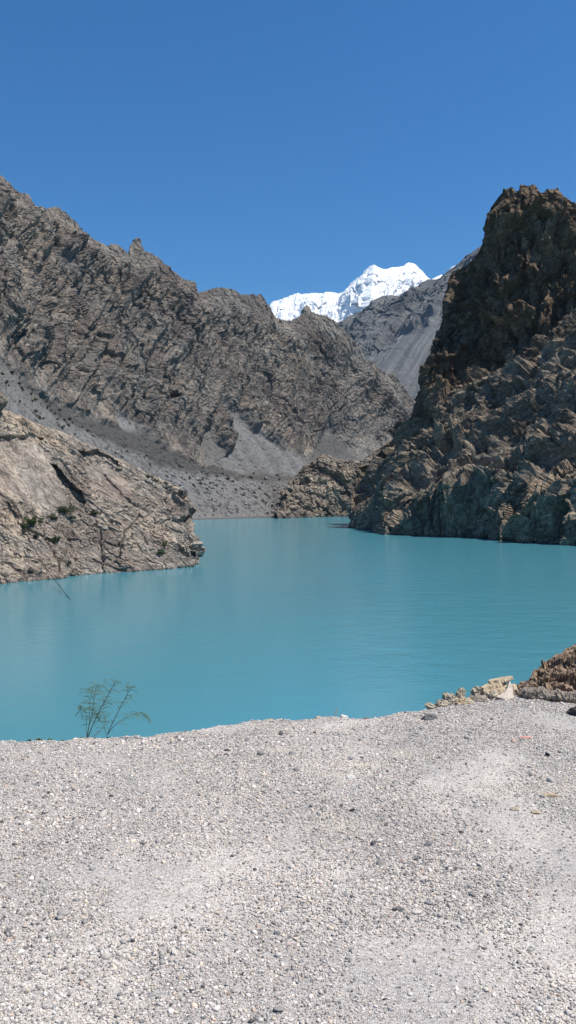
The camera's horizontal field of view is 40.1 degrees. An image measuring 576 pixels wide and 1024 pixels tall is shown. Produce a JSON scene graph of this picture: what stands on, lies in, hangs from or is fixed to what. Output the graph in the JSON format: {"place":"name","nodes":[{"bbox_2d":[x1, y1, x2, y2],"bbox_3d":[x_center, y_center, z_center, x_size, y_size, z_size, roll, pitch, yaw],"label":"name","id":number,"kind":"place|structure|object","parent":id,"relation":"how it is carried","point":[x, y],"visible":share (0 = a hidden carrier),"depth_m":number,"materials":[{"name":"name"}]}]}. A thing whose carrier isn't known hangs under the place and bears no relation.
{"place":"outdoors","nodes":[
{"label":"outdoors","id":0,"kind":"place"},
{"bbox_2d":[0,410,205,583],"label":"rock outcrop","id":1,"kind":"object","parent":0,"point":[45,471],"visible":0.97,"depth_m":224.90,"materials":[{"name":"grey stone"}]},
{"bbox_2d":[0,390,8,411],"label":"boulder","id":2,"kind":"object","parent":1,"relation":"on","point":[4,401],"visible":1,"depth_m":227.70,"materials":[{"name":"beige stone"}]},
{"bbox_2d":[27,567,33,572],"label":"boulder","id":3,"kind":"object","parent":1,"relation":"on","point":[30,570],"visible":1,"depth_m":188.67,"materials":[{"name":"grey stone"}]},
{"bbox_2d":[22,515,43,526],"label":"bush","id":4,"kind":"object","parent":1,"relation":"on","point":[31,521],"visible":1,"depth_m":203.95,"materials":[{"name":"green plant"}]},
{"bbox_2d":[2,498,70,599],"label":"cable","id":5,"kind":"object","parent":1,"relation":"attached to","point":[36,551],"visible":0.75,"depth_m":190.88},
{"bbox_2d":[34,569,42,574],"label":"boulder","id":6,"kind":"object","parent":1,"relation":"on","point":[38,572],"visible":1,"depth_m":189.38,"materials":[{"name":"grey stone"}]},
{"bbox_2d":[47,514,58,519],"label":"bush","id":7,"kind":"object","parent":1,"relation":"on","point":[53,517],"visible":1,"depth_m":213.03,"materials":[{"name":"green plant"}]},
{"bbox_2d":[51,536,59,542],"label":"bush","id":8,"kind":"object","parent":1,"relation":"on","point":[54,538],"visible":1,"depth_m":204.27,"materials":[{"name":"green plant"}]},
{"bbox_2d":[57,505,77,513],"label":"bush","id":9,"kind":"object","parent":1,"relation":"on","point":[65,509],"visible":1,"depth_m":217.07,"materials":[{"name":"green plant"}]},
{"bbox_2d":[90,510,101,515],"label":"bush","id":10,"kind":"object","parent":1,"relation":"on","point":[93,512],"visible":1,"depth_m":224.77,"materials":[{"name":"green plant"}]},
{"bbox_2d":[0,176,414,519],"bbox_3d":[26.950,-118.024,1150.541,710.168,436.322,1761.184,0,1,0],"label":"mountain","id":11,"kind":"structure","parent":0,"point":[139,356],"depth_m":844.65,"materials":[{"name":"grey stone"}]},
{"bbox_2d":[0,517,575,741],"bbox_3d":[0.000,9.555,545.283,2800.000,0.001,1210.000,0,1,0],"label":"water","id":12,"kind":"structure","parent":0,"point":[255,619],"depth_m":118.91,"materials":[{"name":"teal liquid"}]},
{"bbox_2d":[0,695,575,1023],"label":"ground","id":13,"kind":"structure","parent":0,"point":[405,1004],"depth_m":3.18,"materials":[{"name":"grey gravel"}]},
{"bbox_2d":[5,928,14,933],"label":"stone","id":14,"kind":"object","parent":13,"relation":"on","point":[8,930],"visible":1,"depth_m":2.89,"materials":[{"name":"grey stone"}]},
{"bbox_2d":[75,678,151,737],"bbox_3d":[-1.175,1.303,5.242,0.576,0.436,0.290,0,1,0],"label":"tamarisk shrub","id":15,"kind":"object","parent":13,"relation":"on","point":[98,713],"visible":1,"depth_m":5.23,"materials":[{"name":"green plant"}]},
{"bbox_2d":[346,775,355,778],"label":"stone","id":16,"kind":"object","parent":13,"relation":"on","point":[350,776],"visible":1,"depth_m":4.48,"materials":[{"name":"white stone"}]},
{"bbox_2d":[395,906,403,911],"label":"stone","id":17,"kind":"object","parent":13,"relation":"on","point":[398,908],"visible":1,"depth_m":3.06,"materials":[{"name":"grey stone"}]},
{"bbox_2d":[421,713,437,720],"bbox_3d":[1.013,1.481,5.673,0.129,0.067,0.080,0,1,0],"label":"stone","id":18,"kind":"object","parent":13,"relation":"on","point":[430,716],"visible":0.81,"depth_m":5.65,"materials":[{"name":"grey stone"}]},
{"bbox_2d":[425,702,436,709],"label":"rock","id":19,"kind":"object","parent":13,"relation":"on","point":[429,706],"visible":0.97,"depth_m":6.01,"materials":[{"name":"beige stone"}]},
{"bbox_2d":[434,699,449,706],"bbox_3d":[1.187,1.482,6.077,0.122,0.086,0.081,0,1,0],"label":"rock","id":20,"kind":"object","parent":13,"relation":"on","point":[440,703],"visible":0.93,"depth_m":6.06,"materials":[{"name":"beige stone"}]},
{"bbox_2d":[442,692,448,700],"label":"rock","id":21,"kind":"object","parent":13,"relation":"on","point":[444,695],"visible":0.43,"depth_m":6.25,"materials":[{"name":"beige stone"}]},
{"bbox_2d":[445,692,457,704],"bbox_3d":[1.283,1.470,6.154,0.120,0.129,0.102,0,1,0],"label":"rock","id":22,"kind":"object","parent":13,"relation":"on","point":[450,698],"visible":0.72,"depth_m":6.12,"materials":[{"name":"beige stone"}]},
{"bbox_2d":[455,687,465,697],"bbox_3d":[1.362,1.468,6.253,0.106,0.150,0.086,0,1,0],"label":"rock","id":23,"kind":"object","parent":13,"relation":"on","point":[460,692],"visible":0.52,"depth_m":6.24,"materials":[{"name":"beige stone"}]},
{"bbox_2d":[455,697,473,704],"bbox_3d":[1.362,1.478,6.106,0.173,0.096,0.089,0,1,0],"label":"rock","id":24,"kind":"object","parent":13,"relation":"on","point":[463,701],"visible":0.72,"depth_m":6.08,"materials":[{"name":"stone"}]},
{"bbox_2d":[470,686,483,695],"bbox_3d":[1.543,1.471,6.370,0.120,0.140,0.169,1,1,36],"label":"rock","id":25,"kind":"object","parent":13,"relation":"on","point":[475,689],"visible":0.45,"depth_m":6.33,"materials":[{"name":"beige stone"}]},
{"bbox_2d":[468,693,487,701],"bbox_3d":[1.465,1.472,6.181,0.224,0.092,0.127,0,1,0],"label":"rock","id":26,"kind":"object","parent":13,"relation":"on","point":[477,697],"visible":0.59,"depth_m":6.15,"materials":[{"name":"beige stone"}]},
{"bbox_2d":[485,689,499,697],"bbox_3d":[1.626,1.471,6.270,0.149,0.124,0.130,0,1,0],"label":"rock","id":27,"kind":"object","parent":13,"relation":"on","point":[493,693],"visible":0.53,"depth_m":6.23,"materials":[{"name":"beige stone"}]},
{"bbox_2d":[482,683,517,694],"bbox_3d":[1.700,1.422,6.348,0.300,0.044,0.162,-6,8,-14],"label":"rock slab","id":28,"kind":"object","parent":13,"relation":"on","point":[502,689],"visible":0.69,"depth_m":6.31,"materials":[{"name":"stone"}]},
{"bbox_2d":[480,680,510,689],"bbox_3d":[1.676,1.389,6.372,0.260,0.034,0.119,-14,12,-21],"label":"rock slab","id":29,"kind":"object","parent":28,"relation":"on","point":[488,686],"visible":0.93,"depth_m":6.33,"materials":[{"name":"stone"}]},
{"bbox_2d":[488,676,512,683],"bbox_3d":[1.727,1.360,6.398,0.200,0.024,0.108,-9,8,-5],"label":"rock slab","id":30,"kind":"object","parent":29,"relation":"on","point":[500,679],"visible":1,"depth_m":6.38,"materials":[{"name":"stone"}]},
{"bbox_2d":[496,681,512,699],"bbox_3d":[1.709,1.415,6.259,0.164,0.196,0.077,7,-35,-6],"label":"rock shard","id":31,"kind":"object","parent":13,"relation":"on","point":[507,694],"visible":0.96,"depth_m":6.21,"materials":[{"name":"grey stone"}]},
{"bbox_2d":[510,807,518,810],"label":"stone","id":32,"kind":"object","parent":13,"relation":"on","point":[514,808],"visible":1,"depth_m":4.03,"materials":[{"name":"beige stone"}]},
{"bbox_2d":[531,809,540,813],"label":"stone","id":33,"kind":"object","parent":13,"relation":"on","point":[535,811],"visible":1,"depth_m":4.00,"materials":[{"name":"beige stone"}]},
{"bbox_2d":[513,644,575,702],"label":"rock outcrop","id":34,"kind":"object","parent":13,"relation":"on","point":[558,671],"visible":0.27,"depth_m":8.83,"materials":[{"name":"brown stone"}]},
{"bbox_2d":[519,686,575,703],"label":"rock","id":35,"kind":"object","parent":13,"relation":"on","point":[543,693],"visible":0.92,"depth_m":6.20,"materials":[{"name":"grey stone"}]},
{"bbox_2d":[542,793,557,797],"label":"stone","id":36,"kind":"object","parent":13,"relation":"on","point":[553,795],"visible":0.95,"depth_m":4.19,"materials":[{"name":"stone"}]},
{"bbox_2d":[567,706,575,716],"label":"rock","id":37,"kind":"object","parent":13,"relation":"on","point":[571,711],"visible":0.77,"depth_m":5.79,"materials":[{"name":"grey stone"}]},
{"bbox_2d":[0,0,575,305],"label":"sky","id":38,"kind":"structure","parent":0,"point":[276,150],"materials":[{"name":"blue"}]},
{"bbox_2d":[273,454,361,518],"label":"rock knoll","id":39,"kind":"structure","parent":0,"point":[321,485],"depth_m":802.27,"materials":[{"name":"grey stone"}]},
{"bbox_2d":[270,262,453,321],"bbox_3d":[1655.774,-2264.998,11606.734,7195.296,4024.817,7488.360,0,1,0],"label":"mountain","id":40,"kind":"structure","parent":0,"point":[361,292],"depth_m":11896.64,"materials":[{"name":"white snow"}]},
{"bbox_2d":[337,246,480,402],"bbox_3d":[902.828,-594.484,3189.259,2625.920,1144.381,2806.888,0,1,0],"label":"mountain","id":41,"kind":"structure","parent":0,"point":[396,334],"depth_m":2936.85,"materials":[{"name":"grey stone"}]},
{"bbox_2d":[347,184,575,544],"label":"cliff","id":42,"kind":"structure","parent":0,"point":[481,443],"depth_m":474.56,"materials":[{"name":"grey stone"}]}
]}

